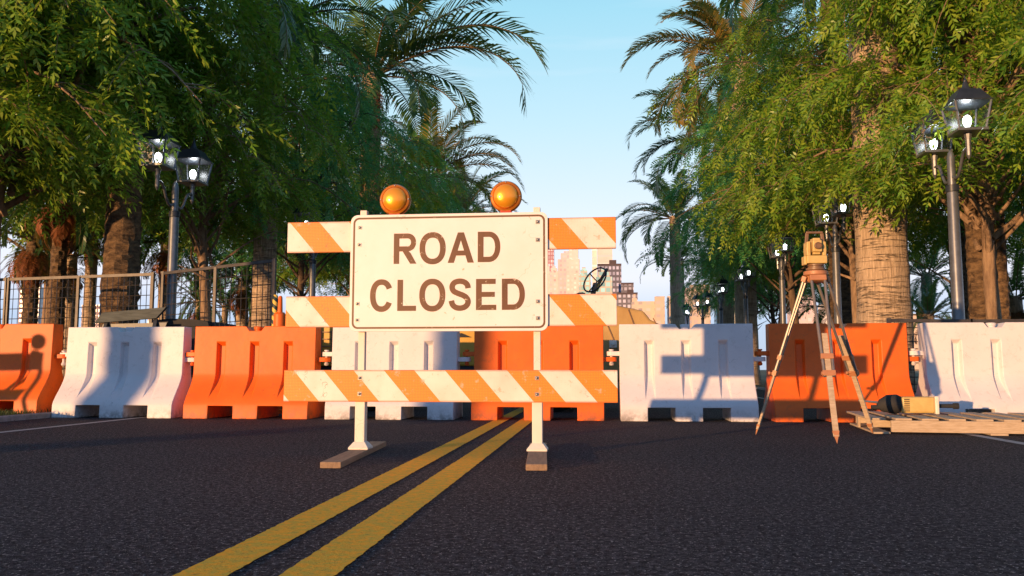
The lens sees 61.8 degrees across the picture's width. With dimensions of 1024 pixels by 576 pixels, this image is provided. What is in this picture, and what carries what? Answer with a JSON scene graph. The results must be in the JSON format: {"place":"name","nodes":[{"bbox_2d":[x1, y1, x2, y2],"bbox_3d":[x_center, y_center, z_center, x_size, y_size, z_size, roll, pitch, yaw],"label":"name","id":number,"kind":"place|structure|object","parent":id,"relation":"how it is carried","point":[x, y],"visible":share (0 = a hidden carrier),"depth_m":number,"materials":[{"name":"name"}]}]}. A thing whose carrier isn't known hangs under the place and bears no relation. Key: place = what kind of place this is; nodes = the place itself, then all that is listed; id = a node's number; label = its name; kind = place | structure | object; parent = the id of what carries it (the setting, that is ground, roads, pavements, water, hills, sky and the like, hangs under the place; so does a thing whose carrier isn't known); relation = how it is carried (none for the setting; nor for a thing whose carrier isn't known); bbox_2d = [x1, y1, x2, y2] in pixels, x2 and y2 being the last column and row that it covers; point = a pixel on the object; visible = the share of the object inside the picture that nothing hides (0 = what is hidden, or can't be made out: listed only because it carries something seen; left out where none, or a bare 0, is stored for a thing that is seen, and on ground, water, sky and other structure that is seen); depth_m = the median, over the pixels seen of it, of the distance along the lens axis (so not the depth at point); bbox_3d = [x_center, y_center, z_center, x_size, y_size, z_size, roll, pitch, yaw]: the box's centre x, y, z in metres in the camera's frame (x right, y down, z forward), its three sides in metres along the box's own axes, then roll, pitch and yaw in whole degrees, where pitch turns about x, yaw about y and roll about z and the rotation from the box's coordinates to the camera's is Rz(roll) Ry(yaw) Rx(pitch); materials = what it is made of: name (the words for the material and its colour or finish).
{"place":"outdoors","nodes":[
{"label":"outdoors","id":0,"kind":"place"},
{"bbox_2d":[176,273,248,323],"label":"palm tree","id":1,"kind":"object","parent":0,"point":[225,313],"visible":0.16,"depth_m":35.27,"materials":[{"name":"green plant"}]},
{"bbox_2d":[438,192,477,213],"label":"feathery tree","id":2,"kind":"object","parent":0,"point":[463,204],"depth_m":38.24,"materials":[{"name":"green plant"}]},
{"bbox_2d":[0,382,1023,575],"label":"road","id":3,"kind":"structure","parent":0,"point":[660,492],"depth_m":3.83,"materials":[{"name":"asphalt"}]},
{"bbox_2d":[0,417,145,432],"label":"white road marking","id":4,"kind":"object","parent":3,"relation":"on","point":[69,425],"visible":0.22,"depth_m":8.71,"materials":[{"name":"paint"}]},
{"bbox_2d":[51,327,193,417],"bbox_3d":[-4.710,1.028,10.493,1.800,1.090,0.690,-1,-5,6],"label":"plastic barrier","id":5,"kind":"object","parent":3,"relation":"on","point":[118,372],"visible":0.98,"depth_m":10.37,"materials":[{"name":"plastic"}]},
{"bbox_2d":[136,121,213,318],"bbox_3d":[-5.173,-0.337,13.023,0.470,4.290,1.560,-1,-5,6],"label":"street lamp","id":6,"kind":"object","parent":3,"relation":"on","point":[193,155],"visible":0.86,"depth_m":13.00,"materials":[{"name":"metal"}]},
{"bbox_2d":[152,319,235,377],"bbox_3d":[-4.682,1.099,12.579,0.867,1.245,0.970,-1,-5,6],"label":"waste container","id":7,"kind":"object","parent":3,"relation":"on","point":[193,323],"visible":0.15,"depth_m":12.16,"materials":[{"name":"metal"}]},
{"bbox_2d":[159,258,276,326],"bbox_3d":[-4.275,0.673,12.248,2.290,2.070,0.074,-3,-6,28],"label":"fence","id":8,"kind":"object","parent":3,"relation":"on","point":[215,278],"visible":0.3,"depth_m":12.25,"materials":[{"name":"metal"}]},
{"bbox_2d":[183,326,330,418],"bbox_3d":[-3.070,1.010,10.304,1.800,1.090,0.690,-1,-5,6],"label":"plastic barrier","id":9,"kind":"object","parent":3,"relation":"on","point":[240,369],"visible":0.89,"depth_m":10.19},
{"bbox_2d":[272,295,277,325],"bbox_3d":[-3.201,0.878,11.496,0.090,1.580,0.090,-1,-5,6],"label":"striped post","id":10,"kind":"object","parent":3,"relation":"on","point":[275,305],"visible":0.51,"depth_m":11.53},
{"bbox_2d":[273,296,285,413],"bbox_3d":[-3.090,0.877,11.334,0.320,1.550,0.312,-1,-5,6],"label":"orange bollard","id":11,"kind":"object","parent":3,"relation":"on","point":[279,317],"visible":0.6,"depth_m":11.32,"materials":[{"name":"plastic"}]},
{"bbox_2d":[293,207,329,295],"bbox_3d":[-4.399,0.215,18.799,0.470,4.290,1.560,0,-5,3],"label":"street lamp","id":12,"kind":"object","parent":3,"relation":"on","point":[312,272],"visible":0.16,"depth_m":18.78,"materials":[{"name":"metal"}]},
{"bbox_2d":[173,407,523,575],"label":"yellow road marking","id":13,"kind":"object","parent":3,"relation":"on","point":[227,562],"visible":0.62,"depth_m":3.27,"materials":[{"name":"paint"}]},
{"bbox_2d":[322,327,470,419],"bbox_3d":[-1.378,0.995,10.145,1.800,1.090,0.690,-1,-5,6],"label":"plastic barrier","id":14,"kind":"object","parent":3,"relation":"on","point":[419,350],"visible":0.45,"depth_m":10.04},
{"bbox_2d":[279,418,531,575],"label":"yellow road marking","id":15,"kind":"object","parent":3,"relation":"on","point":[336,556],"visible":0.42,"depth_m":3.24,"materials":[{"name":"paint"}]},
{"bbox_2d":[283,181,617,470],"bbox_3d":[-0.437,0.190,5.707,2.262,1.849,1.444,-1,-5,6],"label":"road closed barricade","id":16,"kind":"object","parent":3,"relation":"on","point":[455,272],"visible":1,"depth_m":5.76,"materials":[{"name":"beige paint"}]},
{"bbox_2d":[321,267,657,411],"bbox_3d":[-0.396,0.727,12.389,5.200,2.044,1.540,-1,-5,6],"label":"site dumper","id":17,"kind":"object","parent":3,"relation":"on","point":[625,315],"visible":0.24,"depth_m":11.54,"materials":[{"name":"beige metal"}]},
{"bbox_2d":[463,326,615,420],"bbox_3d":[0.315,0.980,9.988,1.800,1.090,0.690,-1,-5,5],"label":"plastic barrier","id":18,"kind":"object","parent":3,"relation":"on","point":[571,347],"visible":0.45,"depth_m":9.89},
{"bbox_2d":[606,324,765,421],"bbox_3d":[1.989,0.962,9.800,1.800,1.090,0.690,-1,-5,6],"label":"plastic barrier","id":19,"kind":"object","parent":3,"relation":"on","point":[684,373],"visible":0.99,"depth_m":9.68,"materials":[{"name":"plastic"}]},
{"bbox_2d":[756,270,872,441],"bbox_3d":[2.808,0.562,7.315,1.097,1.412,0.949,2,-6,-24],"label":"surveying tripod","id":20,"kind":"object","parent":3,"relation":"on","point":[817,277],"visible":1,"depth_m":7.33,"materials":[{"name":"wood"}]},
{"bbox_2d":[802,231,826,270],"bbox_3d":[2.592,-0.318,7.329,0.189,0.339,0.178,0,-5,2],"label":"total station","id":21,"kind":"object","parent":20,"relation":"on","point":[815,255],"visible":0.99,"depth_m":7.29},
{"bbox_2d":[811,186,852,327],"bbox_3d":[6.436,0.035,16.914,0.470,4.290,1.560,0,-5,3],"label":"street lamp","id":22,"kind":"object","parent":3,"relation":"on","point":[835,248],"visible":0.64,"depth_m":16.89,"materials":[{"name":"metal"}]},
{"bbox_2d":[754,323,918,422],"bbox_3d":[3.663,0.948,9.651,1.800,1.090,0.690,-1,-5,6],"label":"plastic barrier","id":23,"kind":"object","parent":3,"relation":"on","point":[879,351],"visible":0.85,"depth_m":9.53,"materials":[{"name":"plastic"}]},
{"bbox_2d":[757,397,1023,444],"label":"white road marking","id":24,"kind":"object","parent":3,"relation":"on","point":[1011,441],"visible":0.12,"depth_m":7.06,"materials":[{"name":"paint"}]},
{"bbox_2d":[846,411,1023,435],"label":"wooden pallet","id":25,"kind":"object","parent":3,"relation":"on","point":[995,424],"visible":0.94,"depth_m":7.57,"materials":[{"name":"brown wood"}]},
{"bbox_2d":[858,394,958,413],"bbox_3d":[3.807,1.117,8.213,0.900,0.185,0.190,-1,-6,9],"label":"demolition hammer","id":26,"kind":"object","parent":25,"relation":"on","point":[894,404],"visible":0.99,"depth_m":8.14,"materials":[{"name":"yellow plastic"}]},
{"bbox_2d":[909,75,993,409],"bbox_3d":[5.796,-0.514,11.176,0.470,4.290,1.560,-1,-5,6],"label":"street lamp","id":27,"kind":"object","parent":3,"relation":"on","point":[965,97],"visible":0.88,"depth_m":11.10,"materials":[{"name":"metal"}]},
{"bbox_2d":[886,318,1023,393],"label":"fence","id":28,"kind":"object","parent":3,"relation":"on","point":[889,320],"visible":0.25,"depth_m":10.79,"materials":[{"name":"metal"}]},
{"bbox_2d":[908,322,1023,413],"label":"plastic barrier","id":29,"kind":"object","parent":3,"relation":"on","point":[977,367],"visible":0.88,"depth_m":9.39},
{"bbox_2d":[0,0,1023,369],"label":"sky","id":30,"kind":"structure","parent":0,"point":[571,145],"materials":[{"name":"blue"}]},
{"bbox_2d":[755,371,918,388],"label":"verge","id":31,"kind":"structure","parent":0,"point":[763,378],"depth_m":45.95,"materials":[{"name":"soil"}]},
{"bbox_2d":[616,169,714,328],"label":"palm tree","id":32,"kind":"object","parent":31,"relation":"on","point":[676,318],"visible":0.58,"depth_m":49.34,"materials":[{"name":"green plant"}]},
{"bbox_2d":[635,221,701,323],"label":"palm tree","id":33,"kind":"object","parent":31,"relation":"on","point":[667,263],"visible":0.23,"depth_m":61.19,"materials":[{"name":"green plant"}]},
{"bbox_2d":[682,302,692,323],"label":"street lamp","id":34,"kind":"object","parent":31,"relation":"on","point":[687,318],"visible":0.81,"depth_m":46.58,"materials":[{"name":"metal"}]},
{"bbox_2d":[691,290,712,323],"bbox_3d":[8.914,2.229,39.878,0.470,4.290,1.560,1,-6,-11],"label":"street lamp","id":35,"kind":"object","parent":31,"relation":"on","point":[702,309],"visible":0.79,"depth_m":39.91,"materials":[{"name":"metal"}]},
{"bbox_2d":[625,72,785,323],"bbox_3d":[9.702,-3.270,39.725,8.974,15.210,8.517,-1,-5,6],"label":"palm tree","id":36,"kind":"object","parent":31,"relation":"on","point":[728,314],"visible":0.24,"depth_m":39.98,"materials":[{"name":"green plant"}]},
{"bbox_2d":[712,276,728,323],"bbox_3d":[8.275,1.643,33.739,0.470,4.290,1.560,-1,-5,6],"label":"street lamp","id":37,"kind":"object","parent":31,"relation":"on","point":[723,282],"visible":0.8,"depth_m":33.70,"materials":[{"name":"metal"}]},
{"bbox_2d":[620,0,822,384],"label":"palm tree","id":38,"kind":"object","parent":31,"relation":"on","point":[702,11],"visible":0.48,"depth_m":30.55,"materials":[{"name":"green plant"}]},
{"bbox_2d":[734,258,756,323],"bbox_3d":[7.675,1.094,27.996,0.470,4.290,1.560,0,-5,3],"label":"street lamp","id":39,"kind":"object","parent":31,"relation":"on","point":[745,292],"visible":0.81,"depth_m":27.99,"materials":[{"name":"metal"}]},
{"bbox_2d":[662,176,829,323],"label":"feathery tree","id":40,"kind":"object","parent":31,"relation":"on","point":[770,296],"visible":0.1,"depth_m":35.48,"materials":[{"name":"teal plant"}]},
{"bbox_2d":[669,135,829,323],"bbox_3d":[9.296,-1.170,29.834,7.446,9.097,7.996,1,-6,-11],"label":"feathery tree","id":41,"kind":"object","parent":31,"relation":"on","point":[769,275],"visible":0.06,"depth_m":29.64,"materials":[{"name":"green plant"}]},
{"bbox_2d":[674,230,828,379],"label":"feathery tree","id":42,"kind":"object","parent":31,"relation":"on","point":[713,308],"visible":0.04,"depth_m":41.58,"materials":[{"name":"teal plant"}]},
{"bbox_2d":[767,230,795,323],"bbox_3d":[7.025,0.536,22.158,0.470,4.290,1.560,-1,-6,7],"label":"street lamp","id":43,"kind":"object","parent":31,"relation":"on","point":[782,265],"visible":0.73,"depth_m":22.12,"materials":[{"name":"metal"}]},
{"bbox_2d":[718,0,851,323],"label":"palm tree","id":44,"kind":"object","parent":31,"relation":"on","point":[724,5],"visible":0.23,"depth_m":20.50,"materials":[{"name":"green plant"}]},
{"bbox_2d":[636,21,944,322],"bbox_3d":[7.572,-1.978,24.243,8.682,9.654,8.727,3,-6,-30],"label":"feathery tree","id":45,"kind":"object","parent":31,"relation":"on","point":[761,256],"visible":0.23,"depth_m":24.30,"materials":[{"name":"teal plant"}]},
{"bbox_2d":[777,284,830,323],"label":"palm tree","id":46,"kind":"object","parent":31,"relation":"on","point":[821,313],"visible":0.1,"depth_m":35.06,"materials":[{"name":"green plant"}]},
{"bbox_2d":[646,0,1023,322],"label":"feathery tree","id":47,"kind":"object","parent":31,"relation":"on","point":[807,64],"visible":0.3,"depth_m":18.80,"materials":[{"name":"green plant"}]},
{"bbox_2d":[767,0,916,394],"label":"palm tree","id":48,"kind":"object","parent":31,"relation":"on","point":[883,289],"visible":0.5,"depth_m":14.47,"materials":[{"name":"brown plant"}]},
{"bbox_2d":[710,0,1023,324],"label":"feathery tree","id":49,"kind":"object","parent":31,"relation":"on","point":[930,26],"visible":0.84,"depth_m":13.53,"materials":[{"name":"green plant"}]},
{"bbox_2d":[796,22,968,318],"bbox_3d":[9.775,-3.169,18.954,6.730,11.055,6.189,-1,-5,6],"label":"palm tree","id":50,"kind":"object","parent":31,"relation":"on","point":[965,279],"visible":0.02,"depth_m":18.61,"materials":[{"name":"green plant"}]},
{"bbox_2d":[803,0,997,323],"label":"palm tree","id":51,"kind":"object","parent":31,"relation":"on","point":[976,308],"visible":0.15,"depth_m":13.77,"materials":[{"name":"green plant"}]},
{"bbox_2d":[820,63,1023,282],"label":"feathery tree","id":52,"kind":"object","parent":31,"relation":"on","point":[1013,241],"visible":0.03,"depth_m":22.86,"materials":[{"name":"green plant"}]},
{"bbox_2d":[908,238,950,322],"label":"palm tree","id":53,"kind":"object","parent":31,"relation":"on","point":[925,281],"visible":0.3,"depth_m":38.13,"materials":[{"name":"green plant"}]},
{"bbox_2d":[911,278,951,343],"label":"palm tree","id":54,"kind":"object","parent":31,"relation":"on","point":[929,299],"visible":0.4,"depth_m":31.41,"materials":[{"name":"green plant"}]},
{"bbox_2d":[844,4,1023,318],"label":"palm tree","id":55,"kind":"object","parent":31,"relation":"on","point":[1003,276],"visible":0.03,"depth_m":17.08,"materials":[{"name":"plant"}]},
{"bbox_2d":[923,7,1023,248],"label":"feathery tree","id":56,"kind":"object","parent":31,"relation":"on","point":[1014,202],"visible":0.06,"depth_m":17.56,"materials":[{"name":"teal plant"}]},
{"bbox_2d":[938,236,1023,318],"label":"palm tree","id":57,"kind":"object","parent":31,"relation":"on","point":[1016,280],"visible":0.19,"depth_m":24.53,"materials":[{"name":"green plant"}]},
{"bbox_2d":[976,8,1023,171],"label":"feathery tree","id":58,"kind":"object","parent":31,"relation":"on","point":[1015,101],"visible":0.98,"depth_m":10.32,"materials":[{"name":"green plant"}]},
{"label":"ground","id":59,"kind":"structure","parent":0,"visible":0},
{"bbox_2d":[18,287,22,323],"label":"tower building","id":60,"kind":"structure","parent":59,"relation":"on","point":[20,310],"depth_m":598.76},
{"bbox_2d":[0,412,51,421],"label":"kerb","id":61,"kind":"structure","parent":59,"relation":"on","point":[7,418],"depth_m":9.76,"materials":[{"name":"concrete"}]},
{"bbox_2d":[37,281,43,323],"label":"apartment tower","id":62,"kind":"structure","parent":59,"relation":"on","point":[41,303],"depth_m":642.30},
{"bbox_2d":[81,305,99,326],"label":"office tower","id":63,"kind":"structure","parent":59,"relation":"on","point":[97,314],"depth_m":497.62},
{"bbox_2d":[548,250,553,270],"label":"tower building","id":64,"kind":"structure","parent":59,"relation":"on","point":[550,258],"depth_m":736.02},
{"bbox_2d":[549,266,557,293],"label":"apartment tower","id":65,"kind":"structure","parent":59,"relation":"on","point":[553,280],"depth_m":693.76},
{"bbox_2d":[558,251,568,293],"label":"tower building","id":66,"kind":"structure","parent":59,"relation":"on","point":[562,267],"depth_m":683.66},
{"bbox_2d":[566,249,579,293],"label":"tower building","id":67,"kind":"structure","parent":59,"relation":"on","point":[573,263],"depth_m":658.27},
{"bbox_2d":[572,274,578,293],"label":"apartment tower","id":68,"kind":"structure","parent":59,"relation":"on","point":[575,281],"depth_m":641.67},
{"bbox_2d":[579,267,590,293],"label":"glass building","id":69,"kind":"structure","parent":59,"relation":"on","point":[583,274],"depth_m":616.07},
{"bbox_2d":[592,249,596,285],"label":"tower building","id":70,"kind":"structure","parent":59,"relation":"on","point":[594,261],"depth_m":601.55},
{"bbox_2d":[596,269,611,293],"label":"glass building","id":71,"kind":"structure","parent":59,"relation":"on","point":[605,287],"depth_m":519.44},
{"bbox_2d":[597,249,611,276],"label":"tower building","id":72,"kind":"structure","parent":59,"relation":"on","point":[604,256],"depth_m":591.31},
{"bbox_2d":[597,260,621,293],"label":"office tower","id":73,"kind":"structure","parent":59,"relation":"on","point":[614,268],"depth_m":549.47,"materials":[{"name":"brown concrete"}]},
{"bbox_2d":[617,290,637,307],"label":"office tower","id":74,"kind":"structure","parent":59,"relation":"on","point":[624,299],"depth_m":492.53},
{"bbox_2d":[621,283,633,292],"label":"office tower","id":75,"kind":"structure","parent":59,"relation":"on","point":[625,287],"depth_m":513.00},
{"bbox_2d":[631,294,654,320],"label":"apartment block","id":76,"kind":"structure","parent":59,"relation":"on","point":[647,308],"depth_m":466.20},
{"bbox_2d":[654,296,664,323],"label":"apartment block","id":77,"kind":"structure","parent":59,"relation":"on","point":[659,309],"depth_m":461.29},
{"bbox_2d":[667,296,669,323],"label":"apartment block","id":78,"kind":"structure","parent":59,"relation":"on","point":[668,310],"depth_m":465.17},
{"bbox_2d":[685,288,689,328],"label":"apartment block","id":79,"kind":"structure","parent":59,"relation":"on","point":[687,311],"depth_m":493.02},
{"bbox_2d":[689,285,710,328],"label":"apartment tower","id":80,"kind":"structure","parent":59,"relation":"on","point":[694,319],"depth_m":453.16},
{"bbox_2d":[713,287,734,323],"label":"glass building","id":81,"kind":"structure","parent":59,"relation":"on","point":[715,319],"depth_m":514.96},
{"bbox_2d":[787,297,814,323],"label":"apartment block","id":82,"kind":"structure","parent":59,"relation":"on","point":[810,314],"depth_m":437.77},
{"bbox_2d":[913,315,918,370],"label":"apartment block","id":83,"kind":"structure","parent":59,"relation":"on","point":[916,346],"depth_m":431.01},
{"label":"verge","id":84,"kind":"structure","parent":0,"visible":0},
{"bbox_2d":[0,407,51,415],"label":"grass","id":85,"kind":"structure","parent":84,"relation":"on","point":[10,412],"depth_m":9.99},
{"bbox_2d":[0,324,65,413],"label":"plastic barrier","id":86,"kind":"object","parent":84,"relation":"on","point":[31,373],"visible":0.89,"depth_m":10.51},
{"bbox_2d":[61,351,66,365],"bbox_3d":[-5.547,0.870,10.578,0.056,0.190,0.053,-1,-5,6],"label":"locking pin","id":87,"kind":"object","parent":86,"relation":"attached to","point":[63,363],"visible":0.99,"depth_m":10.56,"materials":[{"name":"white plastic"}]},
{"bbox_2d":[1,181,94,347],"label":"palm tree","id":88,"kind":"object","parent":84,"relation":"on","point":[59,237],"visible":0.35,"depth_m":18.58,"materials":[{"name":"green plant"}]},
{"bbox_2d":[0,190,103,323],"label":"palm tree","id":89,"kind":"object","parent":84,"relation":"on","point":[30,265],"visible":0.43,"depth_m":23.36,"materials":[{"name":"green plant"}]},
{"bbox_2d":[0,210,145,376],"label":"palm tree","id":90,"kind":"object","parent":84,"relation":"on","point":[72,264],"visible":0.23,"depth_m":25.43,"materials":[{"name":"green plant"}]},
{"bbox_2d":[0,272,154,376],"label":"fence","id":91,"kind":"object","parent":84,"relation":"on","point":[7,289],"visible":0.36,"depth_m":12.96,"materials":[{"name":"metal"}]},
{"bbox_2d":[0,0,204,238],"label":"feathery tree","id":92,"kind":"object","parent":84,"relation":"on","point":[72,153],"visible":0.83,"depth_m":11.86,"materials":[{"name":"green plant"}]},
{"bbox_2d":[77,227,146,326],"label":"palm tree","id":93,"kind":"object","parent":84,"relation":"on","point":[92,270],"visible":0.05,"depth_m":29.57,"materials":[{"name":"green plant"}]},
{"bbox_2d":[2,76,248,323],"bbox_3d":[-14.300,-2.979,26.199,12.358,12.062,11.385,2,-6,-16],"label":"feathery tree","id":94,"kind":"object","parent":84,"relation":"on","point":[91,228],"visible":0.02,"depth_m":25.73,"materials":[{"name":"green plant"}]},
{"bbox_2d":[95,307,167,327],"bbox_3d":[-5.357,0.979,11.957,1.053,1.416,0.794,-1,-5,6],"label":"bench","id":95,"kind":"object","parent":84,"relation":"on","point":[106,318],"visible":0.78,"depth_m":11.99,"materials":[{"name":"brown wood"}]},
{"bbox_2d":[88,208,227,319],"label":"palm tree","id":96,"kind":"object","parent":84,"relation":"on","point":[160,264],"visible":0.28,"depth_m":27.32,"materials":[{"name":"green plant"}]},
{"bbox_2d":[0,0,351,323],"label":"feathery tree","id":97,"kind":"object","parent":84,"relation":"on","point":[161,61],"visible":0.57,"depth_m":14.05,"materials":[{"name":"green plant"}]},
{"bbox_2d":[8,0,368,320],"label":"feathery tree","id":98,"kind":"object","parent":84,"relation":"on","point":[200,237],"visible":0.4,"depth_m":17.05,"materials":[{"name":"green plant"}]},
{"bbox_2d":[55,0,323,326],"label":"palm tree","id":99,"kind":"object","parent":84,"relation":"on","point":[121,250],"visible":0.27,"depth_m":14.27,"materials":[{"name":"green plant"}]},
{"bbox_2d":[156,268,235,321],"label":"palm tree","id":100,"kind":"object","parent":84,"relation":"on","point":[194,306],"visible":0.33,"depth_m":31.22,"materials":[{"name":"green plant"}]},
{"bbox_2d":[177,231,295,325],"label":"palm tree","id":101,"kind":"object","parent":84,"relation":"on","point":[244,305],"visible":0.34,"depth_m":28.88,"materials":[{"name":"green plant"}]},
{"bbox_2d":[140,136,347,326],"bbox_3d":[-9.811,-1.359,31.656,8.842,9.833,8.888,-5,-8,44],"label":"feathery tree","id":102,"kind":"object","parent":84,"relation":"on","point":[228,279],"visible":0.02,"depth_m":31.01,"materials":[{"name":"teal plant"}]},
{"bbox_2d":[140,48,447,295],"bbox_3d":[-5.734,-1.820,22.151,8.039,8.939,8.080,-4,-7,38],"label":"feathery tree","id":103,"kind":"object","parent":84,"relation":"on","point":[326,182],"visible":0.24,"depth_m":21.53,"materials":[{"name":"green plant"}]},
{"bbox_2d":[172,0,434,328],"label":"palm tree","id":104,"kind":"object","parent":84,"relation":"on","point":[261,252],"visible":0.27,"depth_m":19.34,"materials":[{"name":"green plant"}]},
{"bbox_2d":[251,115,490,295],"bbox_3d":[-4.844,-1.190,27.348,7.616,8.664,7.092,5,-7,-43],"label":"feathery tree","id":105,"kind":"object","parent":84,"relation":"on","point":[411,187],"visible":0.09,"depth_m":27.14,"materials":[{"name":"green plant"}]},
{"bbox_2d":[304,133,471,295],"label":"feathery tree","id":106,"kind":"object","parent":84,"relation":"on","point":[437,185],"visible":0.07,"depth_m":32.23,"materials":[{"name":"teal plant"}]},
{"bbox_2d":[283,0,548,214],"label":"palm tree","id":107,"kind":"object","parent":84,"relation":"on","point":[401,27],"visible":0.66,"depth_m":27.96,"materials":[{"name":"green plant"}]},
{"bbox_2d":[345,98,526,213],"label":"palm tree","id":108,"kind":"object","parent":84,"relation":"on","point":[438,140],"visible":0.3,"depth_m":40.76,"materials":[{"name":"green plant"}]},
{"bbox_2d":[435,152,527,212],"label":"palm tree","id":109,"kind":"object","parent":84,"relation":"on","point":[494,175],"visible":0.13,"depth_m":52.35,"materials":[{"name":"green plant"}]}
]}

